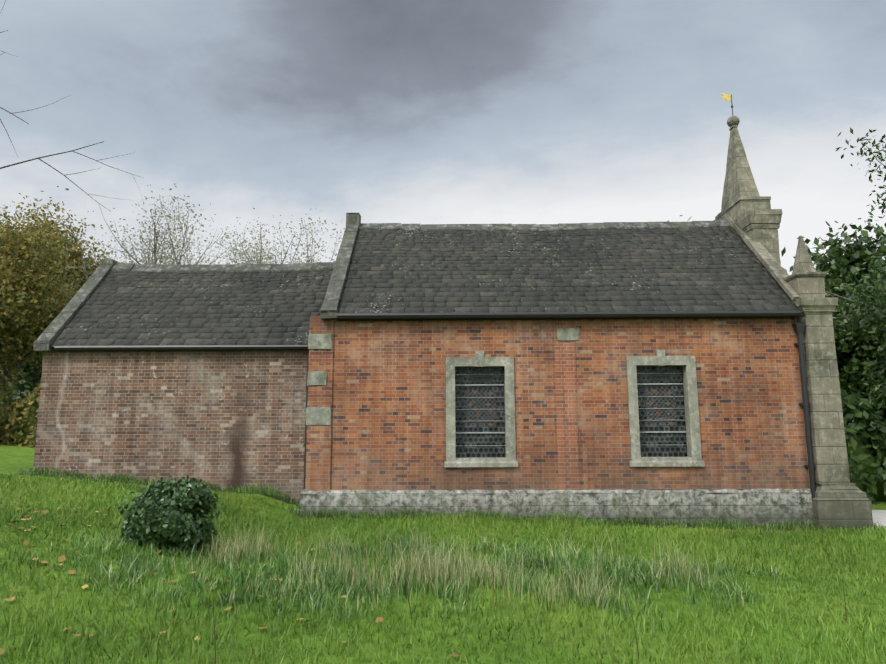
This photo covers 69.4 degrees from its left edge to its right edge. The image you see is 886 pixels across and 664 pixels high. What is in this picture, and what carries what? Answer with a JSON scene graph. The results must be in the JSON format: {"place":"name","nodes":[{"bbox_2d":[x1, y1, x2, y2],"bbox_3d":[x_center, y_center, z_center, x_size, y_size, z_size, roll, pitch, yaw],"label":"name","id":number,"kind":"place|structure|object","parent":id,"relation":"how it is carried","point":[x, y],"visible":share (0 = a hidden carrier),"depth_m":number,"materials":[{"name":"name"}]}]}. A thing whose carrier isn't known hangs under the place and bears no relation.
{"place":"outdoors","nodes":[
{"label":"outdoors","id":0,"kind":"place"},
{"bbox_2d":[0,429,885,663],"bbox_3d":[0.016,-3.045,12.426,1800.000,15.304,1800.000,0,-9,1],"label":"terrain","id":1,"kind":"structure","parent":0,"point":[14,459],"depth_m":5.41,"materials":[{"name":"green plant"}]},
{"bbox_2d":[0,390,13,445],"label":"yellow shrub leaves","id":2,"kind":"object","parent":1,"relation":"on","point":[7,440],"visible":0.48,"depth_m":19.47,"materials":[{"name":"plant"}]},
{"bbox_2d":[0,383,40,447],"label":"yellow shrub leaves","id":3,"kind":"object","parent":1,"relation":"on","point":[12,408],"depth_m":19.44,"materials":[{"name":"yellow plant"}]},
{"bbox_2d":[0,352,41,428],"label":"shrub leaves","id":4,"kind":"object","parent":1,"relation":"on","point":[36,374],"depth_m":28.13,"materials":[{"name":"green plant"}]},
{"bbox_2d":[0,205,88,405],"bbox_3d":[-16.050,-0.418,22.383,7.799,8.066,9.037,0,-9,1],"label":"tree","id":5,"kind":"object","parent":1,"relation":"on","point":[28,305],"depth_m":21.80,"materials":[{"name":"green plant"}]},
{"bbox_2d":[0,186,126,382],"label":"tree","id":6,"kind":"object","parent":1,"relation":"on","point":[76,254],"depth_m":29.71,"materials":[{"name":"green plant"}]},
{"bbox_2d":[0,1,145,230],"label":"bare twigs","id":7,"kind":"object","parent":1,"relation":"on","point":[57,153],"visible":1,"depth_m":2.57,"materials":[{"name":"brown wood"}]},
{"bbox_2d":[118,511,152,545],"bbox_3d":[-3.448,2.285,7.368,0.511,0.486,0.499,0,-9,1],"label":"shrub","id":8,"kind":"object","parent":1,"relation":"on","point":[128,526],"depth_m":7.23,"materials":[{"name":"green plant"}]},
{"bbox_2d":[42,183,267,299],"bbox_3d":[-12.882,-0.816,28.699,10.279,10.970,8.613,0,-9,1],"label":"bare tree","id":9,"kind":"object","parent":1,"relation":"on","point":[151,239],"depth_m":28.05,"materials":[{"name":"brown plant"}]},
{"bbox_2d":[81,185,234,271],"bbox_3d":[-15.251,-1.524,35.392,9.786,13.784,11.860,0,-9,1],"label":"bare tree","id":10,"kind":"object","parent":1,"relation":"on","point":[169,257],"depth_m":35.61,"materials":[{"name":"brown plant"}]},
{"bbox_2d":[145,481,176,506],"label":"bush leaves","id":11,"kind":"object","parent":1,"relation":"on","point":[163,491],"depth_m":7.42,"materials":[{"name":"green plant"}]},
{"bbox_2d":[33,350,306,502],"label":"chancel brick walls","id":12,"kind":"structure","parent":1,"relation":"on","point":[232,418],"depth_m":12.37,"materials":[{"name":"brown brick"}]},
{"bbox_2d":[54,344,308,488],"bbox_3d":[-5.025,1.764,12.230,5.020,3.062,0.176,0,-9,1],"label":"gutter and downpipe","id":13,"kind":"object","parent":12,"relation":"attached to","point":[213,347],"visible":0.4,"depth_m":12.37,"materials":[{"name":"black metal"}]},
{"bbox_2d":[56,349,306,351],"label":"chancel eaves fascia","id":14,"kind":"structure","parent":12,"relation":"attached to","point":[153,350],"depth_m":12.50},
{"bbox_2d":[50,269,332,346],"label":"chancel roof slates","id":15,"kind":"object","parent":12,"relation":"on","point":[122,308],"visible":0.79,"depth_m":13.38,"materials":[{"name":"grey stone"}]},
{"bbox_2d":[33,213,360,352],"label":"gable copings","id":16,"kind":"object","parent":12,"relation":"on","point":[44,341],"visible":0.62,"depth_m":13.22,"materials":[{"name":"stone"}]},
{"bbox_2d":[130,489,210,550],"bbox_3d":[-3.226,2.200,7.496,0.999,0.816,0.995,0,-9,1],"label":"lawn bush","id":17,"kind":"object","parent":1,"relation":"on","point":[172,534],"depth_m":7.14,"materials":[{"name":"green plant"}]},
{"bbox_2d":[118,474,221,527],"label":"bush leaves","id":18,"kind":"object","parent":17,"relation":"on","point":[166,501],"visible":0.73,"depth_m":7.24,"materials":[{"name":"green plant"}]},
{"bbox_2d":[162,478,216,515],"bbox_3d":[-2.984,1.977,7.501,0.604,0.520,0.601,0,-9,1],"label":"bush","id":19,"kind":"object","parent":17,"relation":"on","point":[184,492],"depth_m":7.40,"materials":[{"name":"green plant"}]},
{"bbox_2d":[180,512,217,546],"bbox_3d":[-2.828,2.284,7.403,0.420,0.379,0.440,0,-9,1],"label":"shrub","id":20,"kind":"object","parent":1,"relation":"on","point":[206,532],"depth_m":7.34,"materials":[{"name":"green plant"}]},
{"bbox_2d":[0,501,492,663],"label":"fallen leaves","id":21,"kind":"object","parent":1,"relation":"on","point":[62,558],"visible":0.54,"depth_m":6.06,"materials":[{"name":"plant"}]},
{"bbox_2d":[208,208,320,264],"bbox_3d":[-9.148,-0.472,30.431,6.077,11.413,10.266,7,-11,-39],"label":"bare tree","id":22,"kind":"object","parent":1,"relation":"on","point":[266,257],"depth_m":31.76,"materials":[{"name":"plant"}]},
{"bbox_2d":[238,208,344,263],"bbox_3d":[-7.289,0.040,31.448,9.026,11.384,8.408,0,-9,1],"label":"bare tree","id":23,"kind":"object","parent":1,"relation":"on","point":[302,253],"depth_m":30.47,"materials":[{"name":"brown plant"}]},
{"bbox_2d":[5,526,795,634],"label":"rough grass tufts","id":24,"kind":"object","parent":1,"relation":"on","point":[628,575],"visible":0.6,"depth_m":6.32,"materials":[{"name":"green plant"}]},
{"bbox_2d":[171,515,718,610],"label":"straw seed tufts","id":25,"kind":"object","parent":1,"relation":"on","point":[419,566],"visible":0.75,"depth_m":6.42,"materials":[{"name":"beige plant"}]},
{"bbox_2d":[18,465,885,530],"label":"grass","id":26,"kind":"structure","parent":1,"relation":"on","point":[259,490],"depth_m":11.29,"materials":[{"name":"plant"}]},
{"bbox_2d":[213,571,845,663],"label":"dead stalks","id":27,"kind":"object","parent":1,"relation":"on","point":[411,618],"visible":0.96,"depth_m":4.56,"materials":[{"name":"brown"}]},
{"bbox_2d":[300,488,813,527],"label":"stone plinth","id":28,"kind":"structure","parent":1,"relation":"on","point":[759,506],"depth_m":11.38,"materials":[{"name":"grey stone"}]},
{"bbox_2d":[305,316,809,494],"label":"nave brick walls","id":29,"kind":"structure","parent":1,"relation":"on","point":[382,393],"depth_m":11.74,"materials":[{"name":"red brick"}]},
{"bbox_2d":[306,328,578,424],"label":"stone blocks","id":30,"kind":"structure","parent":29,"relation":"in","point":[318,415],"depth_m":11.84,"materials":[{"name":"grey stone"}]},
{"bbox_2d":[554,343,579,493],"bbox_3d":[2.267,1.572,11.746,0.380,2.760,0.112,0,-9,1],"label":"brick pilaster","id":31,"kind":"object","parent":29,"relation":"attached to","point":[567,425],"visible":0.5,"depth_m":11.69,"materials":[{"name":"red brick"}]},
{"bbox_2d":[337,316,796,320],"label":"nave eaves fascia","id":32,"kind":"structure","parent":29,"relation":"attached to","point":[548,318],"depth_m":11.90,"materials":[{"name":"black wood"}]},
{"bbox_2d":[337,226,800,312],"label":"nave roof slates","id":33,"kind":"object","parent":29,"relation":"on","point":[717,268],"visible":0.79,"depth_m":13.00,"materials":[{"name":"grey stone"}]},
{"bbox_2d":[110,220,730,271],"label":"roof ridge stones","id":34,"kind":"object","parent":33,"relation":"on","point":[330,265],"visible":0.67,"depth_m":14.71,"materials":[{"name":"grey stone"}]},
{"bbox_2d":[444,350,704,466],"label":"window surrounds","id":35,"kind":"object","parent":29,"relation":"attached to","point":[688,365],"depth_m":11.69,"materials":[{"name":"grey stone"}]},
{"bbox_2d":[455,366,687,457],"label":"window panes","id":36,"kind":"structure","parent":35,"relation":"in","point":[483,415],"depth_m":11.90,"materials":[{"name":"glass"}]},
{"bbox_2d":[455,373,686,445],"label":"window bars","id":37,"kind":"object","parent":36,"relation":"attached to","point":[503,397],"depth_m":11.92,"materials":[{"name":"grey metal"}]},
{"bbox_2d":[337,311,816,525],"bbox_3d":[2.352,1.556,11.582,8.595,3.902,0.239,0,-9,1],"label":"gutter and downpipe","id":38,"kind":"object","parent":29,"relation":"attached to","point":[798,326],"visible":0.85,"depth_m":11.75,"materials":[{"name":"black metal"}]},
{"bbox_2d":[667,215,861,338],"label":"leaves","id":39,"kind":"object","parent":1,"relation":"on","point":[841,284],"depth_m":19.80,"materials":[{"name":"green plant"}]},
{"bbox_2d":[715,125,872,529],"bbox_3d":[7.011,-0.249,14.427,0.941,9.292,5.555,0,-9,1],"label":"stonework","id":40,"kind":"object","parent":1,"relation":"on","point":[750,215],"visible":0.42,"depth_m":11.71,"materials":[{"name":"stone"}]},
{"bbox_2d":[727,116,739,126],"bbox_3d":[6.865,-4.974,15.135,0.280,0.280,0.280,0,-9,1],"label":"ball finial","id":41,"kind":"object","parent":40,"relation":"on","point":[733,120],"visible":0.77,"depth_m":15.04,"materials":[{"name":"stone"}]},
{"bbox_3d":[6.863,-5.370,15.194,0.056,0.570,0.056,0,-9,1],"label":"weather vane rod","id":42,"kind":"object","parent":41,"relation":"on","visible":0},
{"bbox_2d":[721,93,730,101],"bbox_3d":[6.697,-5.567,15.152,0.320,0.170,0.006,4,-9,-24],"label":"weather vane","id":43,"kind":"object","parent":42,"relation":"attached to","point":[727,97],"visible":1,"depth_m":15.16,"materials":[{"name":"gold metal"}]},
{"bbox_2d":[781,218,885,468],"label":"tree","id":44,"kind":"object","parent":1,"relation":"on","point":[856,253],"depth_m":21.61,"materials":[{"name":"green plant"}]},
{"bbox_2d":[824,127,885,419],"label":"tree","id":45,"kind":"object","parent":1,"relation":"on","point":[865,299],"depth_m":16.72,"materials":[{"name":"green plant"}]},
{"bbox_2d":[840,388,885,503],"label":"shrub leaves","id":46,"kind":"object","parent":1,"relation":"on","point":[873,432],"depth_m":16.30,"materials":[{"name":"green plant"}]},
{"bbox_2d":[872,510,885,527],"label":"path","id":47,"kind":"structure","parent":1,"relation":"on","point":[878,516],"depth_m":12.57,"materials":[{"name":"concrete"}]},
{"bbox_2d":[0,0,885,421],"label":"sky","id":48,"kind":"structure","parent":0,"point":[488,112],"materials":[{"name":"grey"}]},
{"bbox_2d":[19,473,868,530],"bbox_3d":[-0.345,3.056,11.607,15.420,0.968,0.970,0,-9,1],"label":"soil strip","id":49,"kind":"object","parent":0,"point":[288,502],"depth_m":11.32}
]}

